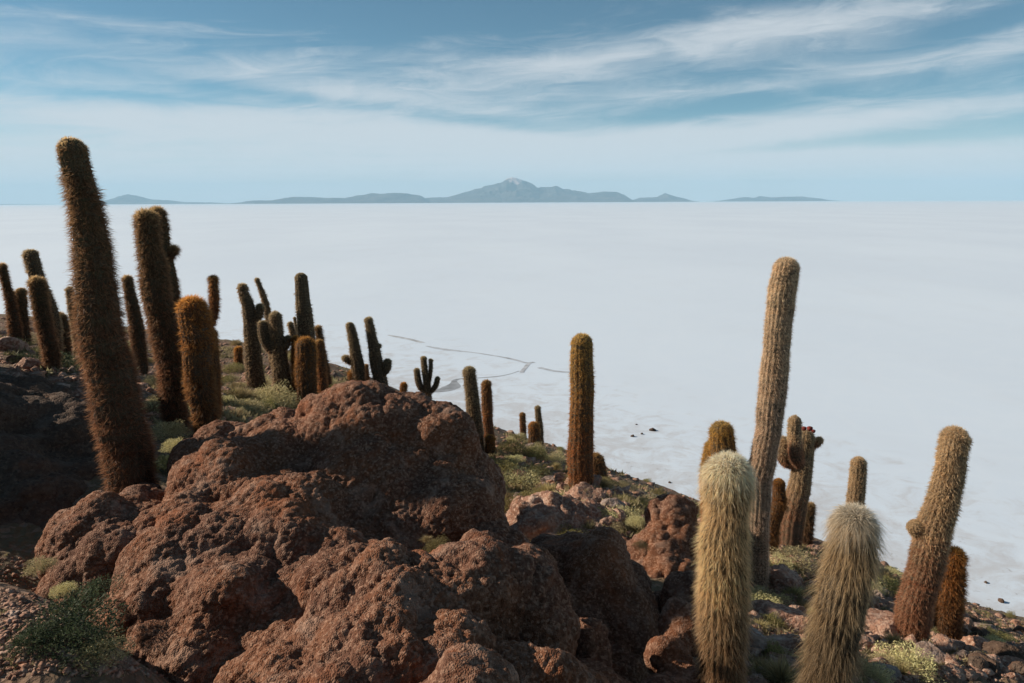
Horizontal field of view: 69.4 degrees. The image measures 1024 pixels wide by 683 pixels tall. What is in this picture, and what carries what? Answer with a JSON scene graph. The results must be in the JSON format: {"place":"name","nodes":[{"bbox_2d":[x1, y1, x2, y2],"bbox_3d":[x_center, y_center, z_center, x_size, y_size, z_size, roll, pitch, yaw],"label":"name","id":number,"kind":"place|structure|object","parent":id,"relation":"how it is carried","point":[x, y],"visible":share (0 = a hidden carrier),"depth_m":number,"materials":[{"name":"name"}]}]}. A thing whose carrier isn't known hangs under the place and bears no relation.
{"place":"outdoors","nodes":[
{"label":"outdoors","id":0,"kind":"place"},
{"bbox_2d":[104,194,226,203],"bbox_3d":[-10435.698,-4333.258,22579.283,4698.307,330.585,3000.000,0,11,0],"label":"hills","id":1,"kind":"structure","parent":0,"point":[129,199],"depth_m":22070.75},
{"bbox_2d":[227,193,429,203],"bbox_3d":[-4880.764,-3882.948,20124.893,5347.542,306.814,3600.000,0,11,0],"label":"hills","id":2,"kind":"structure","parent":0,"point":[389,198],"depth_m":19419.47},
{"bbox_2d":[435,371,517,391],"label":"path","id":3,"kind":"structure","parent":0,"point":[454,384],"depth_m":81.61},
{"bbox_2d":[0,200,1023,616],"bbox_3d":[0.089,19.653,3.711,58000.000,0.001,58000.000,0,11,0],"label":"salt flat","id":4,"kind":"structure","parent":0,"point":[908,334],"depth_m":138.55,"materials":[{"name":"white"}]},
{"bbox_2d":[0,314,1023,682],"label":"ground","id":5,"kind":"structure","parent":0,"point":[18,540],"depth_m":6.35,"materials":[{"name":"brown gravel"}]},
{"bbox_2d":[0,262,23,338],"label":"cactus","id":6,"kind":"object","parent":5,"relation":"on","point":[13,323],"visible":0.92,"depth_m":14.26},
{"bbox_2d":[0,336,30,351],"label":"rock","id":7,"kind":"object","parent":5,"relation":"on","point":[7,342],"visible":0.52,"depth_m":12.54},
{"bbox_2d":[3,287,31,344],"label":"cactus","id":8,"kind":"object","parent":5,"relation":"on","point":[22,302],"visible":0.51,"depth_m":14.59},
{"bbox_2d":[16,357,42,368],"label":"rock","id":9,"kind":"object","parent":5,"relation":"on","point":[27,363],"visible":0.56,"depth_m":11.11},
{"bbox_2d":[0,619,76,659],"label":"shrub","id":10,"kind":"object","parent":5,"relation":"on","point":[21,635],"visible":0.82,"depth_m":3.48,"materials":[{"name":"green plant"}]},
{"bbox_2d":[20,555,59,576],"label":"shrub","id":11,"kind":"object","parent":5,"relation":"on","point":[38,564],"visible":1,"depth_m":4.73,"materials":[{"name":"green plant"}]},
{"bbox_2d":[21,248,65,352],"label":"cactus","id":12,"kind":"object","parent":5,"relation":"on","point":[32,263],"visible":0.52,"depth_m":12.19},
{"bbox_2d":[24,275,63,369],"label":"cactus","id":13,"kind":"object","parent":5,"relation":"on","point":[43,322],"visible":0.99,"depth_m":11.07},
{"bbox_2d":[5,614,84,660],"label":"shrub","id":14,"kind":"object","parent":5,"relation":"on","point":[41,629],"visible":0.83,"depth_m":3.50,"materials":[{"name":"green plant"}]},
{"bbox_2d":[23,350,80,368],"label":"shrub","id":15,"kind":"object","parent":5,"relation":"on","point":[64,360],"visible":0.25,"depth_m":11.68,"materials":[{"name":"green plant"}]},
{"bbox_2d":[48,580,79,599],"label":"shrub","id":16,"kind":"object","parent":5,"relation":"on","point":[61,589],"visible":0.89,"depth_m":4.55,"materials":[{"name":"green plant"}]},
{"bbox_2d":[58,310,73,355],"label":"cactus","id":17,"kind":"object","parent":5,"relation":"on","point":[65,318],"visible":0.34,"depth_m":13.17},
{"bbox_2d":[13,605,127,676],"bbox_3d":[-2.092,1.400,3.505,0.478,0.183,0.433,-5,12,-23],"label":"shrub","id":18,"kind":"object","parent":5,"relation":"on","point":[75,636],"visible":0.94,"depth_m":3.50,"materials":[{"name":"green plant"}]},
{"bbox_2d":[64,286,78,354],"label":"cactus","id":19,"kind":"object","parent":5,"relation":"on","point":[68,299],"visible":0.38,"depth_m":15.06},
{"bbox_2d":[12,586,135,650],"bbox_3d":[-2.197,1.366,3.741,0.574,0.188,0.525,-2,11,-11],"label":"shrub","id":20,"kind":"object","parent":5,"relation":"on","point":[70,602],"visible":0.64,"depth_m":3.76,"materials":[{"name":"green plant"}]},
{"bbox_2d":[0,374,152,528],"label":"boulder","id":21,"kind":"object","parent":5,"relation":"on","point":[49,465],"visible":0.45,"depth_m":7.27,"materials":[{"name":"stone"}]},
{"bbox_2d":[68,574,127,610],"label":"shrub","id":22,"kind":"object","parent":5,"relation":"on","point":[96,582],"visible":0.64,"depth_m":4.59,"materials":[{"name":"green plant"}]},
{"bbox_2d":[34,482,164,626],"bbox_3d":[-2.965,1.722,5.715,1.263,1.198,1.741,0,11,0],"label":"boulder","id":23,"kind":"object","parent":5,"relation":"on","point":[88,537],"visible":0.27,"depth_m":5.35,"materials":[{"name":"stone"}]},
{"bbox_2d":[63,628,135,673],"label":"shrub","id":24,"kind":"object","parent":5,"relation":"on","point":[121,653],"visible":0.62,"depth_m":3.54,"materials":[{"name":"green plant"}]},
{"bbox_2d":[54,136,161,493],"bbox_3d":[-3.425,0.104,6.335,0.665,3.620,0.588,0,11,0],"label":"cactus","id":25,"kind":"object","parent":5,"relation":"on","point":[125,446],"visible":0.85,"depth_m":6.20,"materials":[{"name":"plant"}]},
{"bbox_2d":[119,274,151,375],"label":"cactus","id":26,"kind":"object","parent":5,"relation":"on","point":[137,328],"visible":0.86,"depth_m":14.11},
{"bbox_2d":[128,206,192,431],"bbox_3d":[-4.240,-0.102,9.048,0.615,3.081,0.510,0,11,0],"label":"cactus","id":27,"kind":"object","parent":5,"relation":"on","point":[157,302],"visible":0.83,"depth_m":8.89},
{"bbox_2d":[148,205,188,405],"bbox_3d":[-4.839,-0.225,10.536,0.491,3.418,0.444,0,11,0],"label":"cactus","id":28,"kind":"object","parent":5,"relation":"on","point":[172,251],"visible":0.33,"depth_m":10.30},
{"bbox_2d":[148,418,194,441],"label":"shrub","id":29,"kind":"object","parent":5,"relation":"on","point":[169,430],"visible":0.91,"depth_m":8.59,"materials":[{"name":"green plant"}]},
{"bbox_2d":[160,436,182,453],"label":"shrub","id":30,"kind":"object","parent":5,"relation":"on","point":[171,445],"visible":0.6,"depth_m":7.18,"materials":[{"name":"green plant"}]},
{"bbox_2d":[172,294,223,434],"bbox_3d":[-3.672,0.430,8.720,0.524,2.019,0.505,0,11,0],"label":"cactus","id":31,"kind":"object","parent":5,"relation":"on","point":[196,334],"visible":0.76,"depth_m":8.57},
{"bbox_2d":[206,274,224,419],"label":"cactus","id":32,"kind":"object","parent":5,"relation":"on","point":[213,296],"visible":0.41,"depth_m":10.31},
{"bbox_2d":[222,361,244,373],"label":"shrub","id":33,"kind":"object","parent":5,"relation":"on","point":[232,367],"visible":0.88,"depth_m":19.61,"materials":[{"name":"green plant"}]},
{"bbox_2d":[232,345,244,364],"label":"cactus","id":34,"kind":"object","parent":5,"relation":"on","point":[237,352],"visible":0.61,"depth_m":20.36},
{"bbox_2d":[229,381,261,400],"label":"grass tuft","id":35,"kind":"object","parent":5,"relation":"on","point":[245,394],"visible":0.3,"depth_m":12.89,"materials":[{"name":"green plant"}]},
{"bbox_2d":[227,397,270,415],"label":"shrub","id":36,"kind":"object","parent":5,"relation":"on","point":[240,402],"visible":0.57,"depth_m":12.17,"materials":[{"name":"green plant"}]},
{"bbox_2d":[236,282,266,388],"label":"cactus","id":37,"kind":"object","parent":5,"relation":"on","point":[252,315],"visible":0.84,"depth_m":15.14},
{"bbox_2d":[254,278,271,364],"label":"cactus","id":38,"kind":"object","parent":5,"relation":"on","point":[263,296],"visible":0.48,"depth_m":20.09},
{"bbox_2d":[257,310,291,394],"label":"cactus","id":39,"kind":"object","parent":5,"relation":"on","point":[276,343],"visible":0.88,"depth_m":14.17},
{"bbox_2d":[248,379,300,406],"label":"shrub","id":40,"kind":"object","parent":5,"relation":"on","point":[276,393],"visible":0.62,"depth_m":13.26,"materials":[{"name":"green plant"}]},
{"bbox_2d":[288,335,298,396],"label":"cactus","id":41,"kind":"object","parent":5,"relation":"on","point":[292,356],"visible":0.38,"depth_m":14.25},
{"bbox_2d":[293,272,316,371],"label":"cactus","id":42,"kind":"object","parent":5,"relation":"on","point":[305,326],"visible":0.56,"depth_m":15.02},
{"bbox_2d":[292,335,320,406],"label":"cactus","id":43,"kind":"object","parent":5,"relation":"on","point":[305,370],"visible":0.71,"depth_m":13.38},
{"bbox_2d":[315,339,329,392],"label":"cactus","id":44,"kind":"object","parent":5,"relation":"on","point":[322,369],"visible":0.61,"depth_m":14.68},
{"bbox_2d":[314,324,332,386],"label":"cactus","id":45,"kind":"object","parent":5,"relation":"on","point":[319,332],"visible":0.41,"depth_m":16.27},
{"bbox_2d":[98,380,575,682],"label":"boulder","id":46,"kind":"object","parent":5,"relation":"on","point":[228,561],"visible":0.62,"depth_m":5.66,"materials":[{"name":"stone"}]},
{"bbox_2d":[341,322,366,380],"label":"cactus","id":47,"kind":"object","parent":5,"relation":"on","point":[355,360],"visible":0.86,"depth_m":20.31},
{"bbox_2d":[363,316,392,385],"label":"cactus","id":48,"kind":"object","parent":5,"relation":"on","point":[380,368],"visible":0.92,"depth_m":20.32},
{"bbox_2d":[236,528,608,682],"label":"boulder","id":49,"kind":"object","parent":5,"relation":"on","point":[388,610],"visible":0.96,"depth_m":4.14,"materials":[{"name":"stone"}]},
{"bbox_2d":[420,533,450,552],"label":"shrub","id":50,"kind":"object","parent":49,"relation":"on","point":[436,542],"visible":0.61,"depth_m":5.27,"materials":[{"name":"green plant"}]},
{"bbox_2d":[413,355,440,398],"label":"cactus","id":51,"kind":"object","parent":5,"relation":"on","point":[427,388],"visible":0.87,"depth_m":28.69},
{"bbox_2d":[419,643,519,682],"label":"boulder","id":52,"kind":"object","parent":5,"relation":"on","point":[466,663],"visible":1,"depth_m":3.36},
{"bbox_2d":[460,365,484,450],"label":"cactus","id":53,"kind":"object","parent":5,"relation":"on","point":[473,405],"visible":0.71,"depth_m":15.39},
{"bbox_2d":[479,379,495,436],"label":"cactus","id":54,"kind":"object","parent":5,"relation":"on","point":[487,404],"visible":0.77,"depth_m":17.50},
{"bbox_2d":[484,433,497,453],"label":"cactus","id":55,"kind":"object","parent":5,"relation":"on","point":[490,446],"visible":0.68,"depth_m":15.60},
{"bbox_2d":[0,334,1023,682],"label":"ground cover","id":56,"kind":"object","parent":5,"relation":"on","point":[230,416],"visible":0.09,"depth_m":11.45,"materials":[{"name":"green plant"}]},
{"bbox_2d":[494,457,531,480],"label":"shrub","id":57,"kind":"object","parent":5,"relation":"on","point":[505,462],"visible":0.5,"depth_m":14.31,"materials":[{"name":"green plant"}]},
{"bbox_2d":[496,435,531,456],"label":"shrub","id":58,"kind":"object","parent":5,"relation":"on","point":[505,446],"visible":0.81,"depth_m":16.02,"materials":[{"name":"green plant"}]},
{"bbox_2d":[503,464,542,490],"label":"shrub","id":59,"kind":"object","parent":5,"relation":"on","point":[522,477],"visible":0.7,"depth_m":13.64,"materials":[{"name":"green plant"}]},
{"bbox_2d":[519,412,526,438],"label":"cactus","id":60,"kind":"object","parent":5,"relation":"on","point":[522,420],"visible":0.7,"depth_m":29.03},
{"bbox_2d":[527,421,540,446],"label":"cactus","id":61,"kind":"object","parent":5,"relation":"on","point":[534,432],"visible":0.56,"depth_m":24.88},
{"bbox_2d":[522,442,548,460],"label":"shrub","id":62,"kind":"object","parent":5,"relation":"on","point":[534,452],"visible":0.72,"depth_m":16.15,"materials":[{"name":"green plant"}]},
{"bbox_2d":[523,461,553,478],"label":"shrub","id":63,"kind":"object","parent":5,"relation":"on","point":[541,469],"visible":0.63,"depth_m":14.28,"materials":[{"name":"green plant"}]},
{"bbox_2d":[534,404,544,445],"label":"cactus","id":64,"kind":"object","parent":5,"relation":"on","point":[538,412],"visible":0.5,"depth_m":25.88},
{"bbox_2d":[544,450,566,464],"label":"shrub","id":65,"kind":"object","parent":5,"relation":"on","point":[554,458],"visible":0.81,"depth_m":16.39,"materials":[{"name":"green plant"}]},
{"bbox_2d":[506,490,625,541],"bbox_3d":[0.767,2.950,10.439,1.857,1.631,1.855,-8,13,-37],"label":"boulder","id":66,"kind":"object","parent":5,"relation":"on","point":[531,516],"visible":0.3,"depth_m":10.26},
{"bbox_2d":[566,482,595,499],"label":"rock","id":67,"kind":"object","parent":5,"relation":"on","point":[576,490],"visible":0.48,"depth_m":11.86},
{"bbox_2d":[566,332,596,486],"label":"cactus","id":68,"kind":"object","parent":5,"relation":"on","point":[580,445],"visible":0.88,"depth_m":12.29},
{"bbox_2d":[530,526,659,682],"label":"boulder","id":69,"kind":"object","parent":5,"relation":"on","point":[606,580],"visible":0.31,"depth_m":6.33,"materials":[{"name":"stone"}]},
{"bbox_2d":[591,488,606,501],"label":"rock","id":70,"kind":"object","parent":5,"relation":"on","point":[599,495],"visible":0.56,"depth_m":11.85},
{"bbox_2d":[593,451,607,476],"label":"cactus","id":71,"kind":"object","parent":5,"relation":"on","point":[599,467],"visible":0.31,"depth_m":13.43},
{"bbox_2d":[576,617,630,682],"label":"boulder","id":72,"kind":"object","parent":5,"relation":"on","point":[593,651],"visible":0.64,"depth_m":5.25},
{"bbox_2d":[600,498,629,511],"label":"rock","id":73,"kind":"object","parent":5,"relation":"on","point":[612,502],"visible":0.36,"depth_m":11.18,"materials":[{"name":"grey stone"}]},
{"bbox_2d":[625,514,646,527],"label":"shrub","id":74,"kind":"object","parent":5,"relation":"on","point":[636,521],"visible":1,"depth_m":9.16,"materials":[{"name":"green plant"}]},
{"bbox_2d":[622,494,700,578],"bbox_3d":[1.834,2.771,9.376,1.333,1.506,1.367,0,11,0],"label":"boulder","id":75,"kind":"object","parent":5,"relation":"on","point":[668,532],"visible":0.41,"depth_m":9.28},
{"bbox_2d":[640,570,703,682],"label":"boulder","id":76,"kind":"object","parent":5,"relation":"on","point":[668,652],"visible":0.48,"depth_m":5.62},
{"bbox_2d":[697,420,737,524],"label":"cactus","id":77,"kind":"object","parent":5,"relation":"on","point":[721,438],"visible":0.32,"depth_m":9.53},
{"bbox_2d":[689,450,761,682],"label":"cactus","id":78,"kind":"object","parent":5,"relation":"on","point":[723,585],"visible":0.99,"depth_m":4.96,"materials":[{"name":"plant"}]},
{"bbox_2d":[747,625,767,654],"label":"rock","id":79,"kind":"object","parent":5,"relation":"on","point":[760,642],"visible":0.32,"depth_m":6.84,"materials":[{"name":"grey stone"}]},
{"bbox_2d":[750,584,774,599],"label":"shrub","id":80,"kind":"object","parent":5,"relation":"on","point":[756,590],"visible":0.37,"depth_m":9.29,"materials":[{"name":"green plant"}]},
{"bbox_2d":[747,256,800,588],"bbox_3d":[3.250,1.498,9.447,0.564,5.187,0.461,0,11,0],"label":"cactus","id":81,"kind":"object","parent":5,"relation":"on","point":[781,307],"visible":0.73,"depth_m":9.18,"materials":[{"name":"plant"}]},
{"bbox_2d":[761,611,789,630],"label":"shrub","id":82,"kind":"object","parent":5,"relation":"on","point":[770,619],"visible":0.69,"depth_m":7.88,"materials":[{"name":"green plant"}]},
{"bbox_2d":[761,635,791,659],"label":"shrub","id":83,"kind":"object","parent":5,"relation":"on","point":[770,648],"visible":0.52,"depth_m":6.79,"materials":[{"name":"green plant"}]},
{"bbox_2d":[750,650,803,682],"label":"grass tuft","id":84,"kind":"object","parent":5,"relation":"on","point":[780,672],"visible":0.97,"depth_m":6.17,"materials":[{"name":"green plant"}]},
{"bbox_2d":[769,478,789,552],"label":"cactus","id":85,"kind":"object","parent":5,"relation":"on","point":[780,501],"visible":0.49,"depth_m":10.98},
{"bbox_2d":[750,599,808,621],"bbox_3d":[2.997,3.091,8.293,0.707,0.332,0.508,18,23,32],"label":"rock","id":86,"kind":"object","parent":5,"relation":"on","point":[763,607],"visible":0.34,"depth_m":8.24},
{"bbox_2d":[766,652,801,668],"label":"rock","id":87,"kind":"object","parent":5,"relation":"on","point":[792,659],"visible":0.35,"depth_m":6.66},
{"bbox_2d":[765,633,803,655],"bbox_3d":[2.534,2.935,7.065,0.513,0.267,0.449,-15,-6,4],"label":"rock","id":88,"kind":"object","parent":5,"relation":"on","point":[789,641],"visible":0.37,"depth_m":6.97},
{"bbox_2d":[769,564,803,591],"bbox_3d":[3.645,3.196,9.858,0.548,0.322,0.500,2,18,-40],"label":"rock","id":89,"kind":"object","parent":5,"relation":"on","point":[785,576],"visible":0.71,"depth_m":9.72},
{"bbox_2d":[769,543,817,576],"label":"shrub","id":90,"kind":"object","parent":5,"relation":"on","point":[807,565],"visible":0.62,"depth_m":10.79,"materials":[{"name":"green plant"}]},
{"bbox_2d":[780,585,811,598],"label":"grass tuft","id":91,"kind":"object","parent":5,"relation":"on","point":[798,590],"visible":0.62,"depth_m":9.53,"materials":[{"name":"green plant"}]},
{"bbox_2d":[783,615,810,633],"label":"rock","id":92,"kind":"object","parent":5,"relation":"on","point":[796,622],"visible":0.38,"depth_m":7.86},
{"bbox_2d":[777,414,824,550],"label":"cactus","id":93,"kind":"object","parent":5,"relation":"on","point":[800,443],"visible":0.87,"depth_m":12.50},
{"bbox_2d":[802,500,817,544],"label":"cactus","id":94,"kind":"object","parent":5,"relation":"on","point":[808,534],"visible":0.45,"depth_m":13.38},
{"bbox_2d":[793,499,889,682],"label":"cactus","id":95,"kind":"object","parent":5,"relation":"on","point":[837,620],"visible":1,"depth_m":4.37,"materials":[{"name":"plant"}]},
{"bbox_2d":[845,456,868,507],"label":"cactus","id":96,"kind":"object","parent":5,"relation":"on","point":[857,481],"visible":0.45,"depth_m":13.61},
{"bbox_2d":[863,659,894,682],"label":"shrub","id":97,"kind":"object","parent":5,"relation":"on","point":[881,671],"visible":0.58,"depth_m":6.75,"materials":[{"name":"green plant"}]},
{"bbox_2d":[865,608,901,637],"bbox_3d":[4.385,3.409,8.726,0.591,0.405,0.540,-24,8,-38],"label":"rock","id":98,"kind":"object","parent":5,"relation":"on","point":[881,620],"visible":0.29,"depth_m":8.63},
{"bbox_2d":[871,662,901,678],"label":"rock","id":99,"kind":"object","parent":5,"relation":"on","point":[897,674],"visible":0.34,"depth_m":6.99,"materials":[{"name":"grey stone"}]},
{"bbox_2d":[875,574,900,595],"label":"shrub","id":100,"kind":"object","parent":5,"relation":"on","point":[893,582],"visible":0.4,"depth_m":11.02,"materials":[{"name":"green plant"}]},
{"bbox_2d":[877,629,906,645],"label":"grass tuft","id":101,"kind":"object","parent":5,"relation":"on","point":[890,636],"visible":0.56,"depth_m":8.12,"materials":[{"name":"green plant"}]},
{"bbox_2d":[893,660,917,675],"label":"grass tuft","id":102,"kind":"object","parent":5,"relation":"on","point":[903,669],"visible":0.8,"depth_m":7.14,"materials":[{"name":"green plant"}]},
{"bbox_2d":[867,639,944,682],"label":"shrub","id":103,"kind":"object","parent":5,"relation":"on","point":[901,654],"visible":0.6,"depth_m":7.31,"materials":[{"name":"green plant"}]},
{"bbox_2d":[914,641,945,663],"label":"rock","id":104,"kind":"object","parent":5,"relation":"on","point":[937,653],"visible":0.44,"depth_m":7.70,"materials":[{"name":"brown stone"}]},
{"bbox_2d":[893,424,973,640],"bbox_3d":[4.732,2.418,8.398,0.702,3.045,0.500,0,11,0],"label":"cactus","id":105,"kind":"object","parent":5,"relation":"on","point":[930,528],"visible":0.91,"depth_m":8.24,"materials":[{"name":"plant"}]},
{"bbox_2d":[928,633,958,652],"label":"rock","id":106,"kind":"object","parent":5,"relation":"on","point":[943,640],"visible":0.41,"depth_m":8.21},
{"bbox_2d":[932,544,970,639],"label":"cactus","id":107,"kind":"object","parent":5,"relation":"on","point":[949,620],"visible":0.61,"depth_m":9.14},
{"bbox_2d":[961,635,987,649],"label":"rock","id":108,"kind":"object","parent":5,"relation":"on","point":[976,641],"visible":0.3,"depth_m":8.90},
{"bbox_2d":[968,656,989,669],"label":"rock","id":109,"kind":"object","parent":5,"relation":"on","point":[979,662],"visible":0.68,"depth_m":7.64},
{"bbox_2d":[968,652,1001,676],"bbox_3d":[4.993,3.418,7.781,0.245,0.203,0.474,-14,8,-8],"label":"rock","id":110,"kind":"object","parent":5,"relation":"on","point":[994,666],"visible":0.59,"depth_m":7.71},
{"bbox_2d":[981,640,1023,659],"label":"rock","id":111,"kind":"object","parent":5,"relation":"on","point":[999,648],"visible":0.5,"depth_m":8.65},
{"bbox_2d":[1009,661,1023,674],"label":"rock","id":112,"kind":"object","parent":5,"relation":"on","point":[1016,666],"visible":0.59,"depth_m":8.05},
{"bbox_2d":[0,0,1023,203],"label":"sky","id":113,"kind":"structure","parent":0,"point":[216,101],"materials":[{"name":"blue"}]},
{"bbox_2d":[426,177,638,202],"bbox_3d":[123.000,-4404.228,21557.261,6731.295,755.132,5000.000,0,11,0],"label":"mountain","id":114,"kind":"structure","parent":0,"point":[512,190],"depth_m":20487.29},
{"bbox_2d":[634,193,698,201],"bbox_3d":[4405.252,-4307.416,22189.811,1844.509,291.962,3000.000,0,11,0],"label":"hills","id":115,"kind":"structure","parent":0,"point":[665,197],"depth_m":21548.51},
{"bbox_2d":[706,196,834,201],"bbox_3d":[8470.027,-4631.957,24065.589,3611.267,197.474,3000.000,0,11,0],"label":"hills","id":116,"kind":"structure","parent":0,"point":[763,198],"depth_m":23570.66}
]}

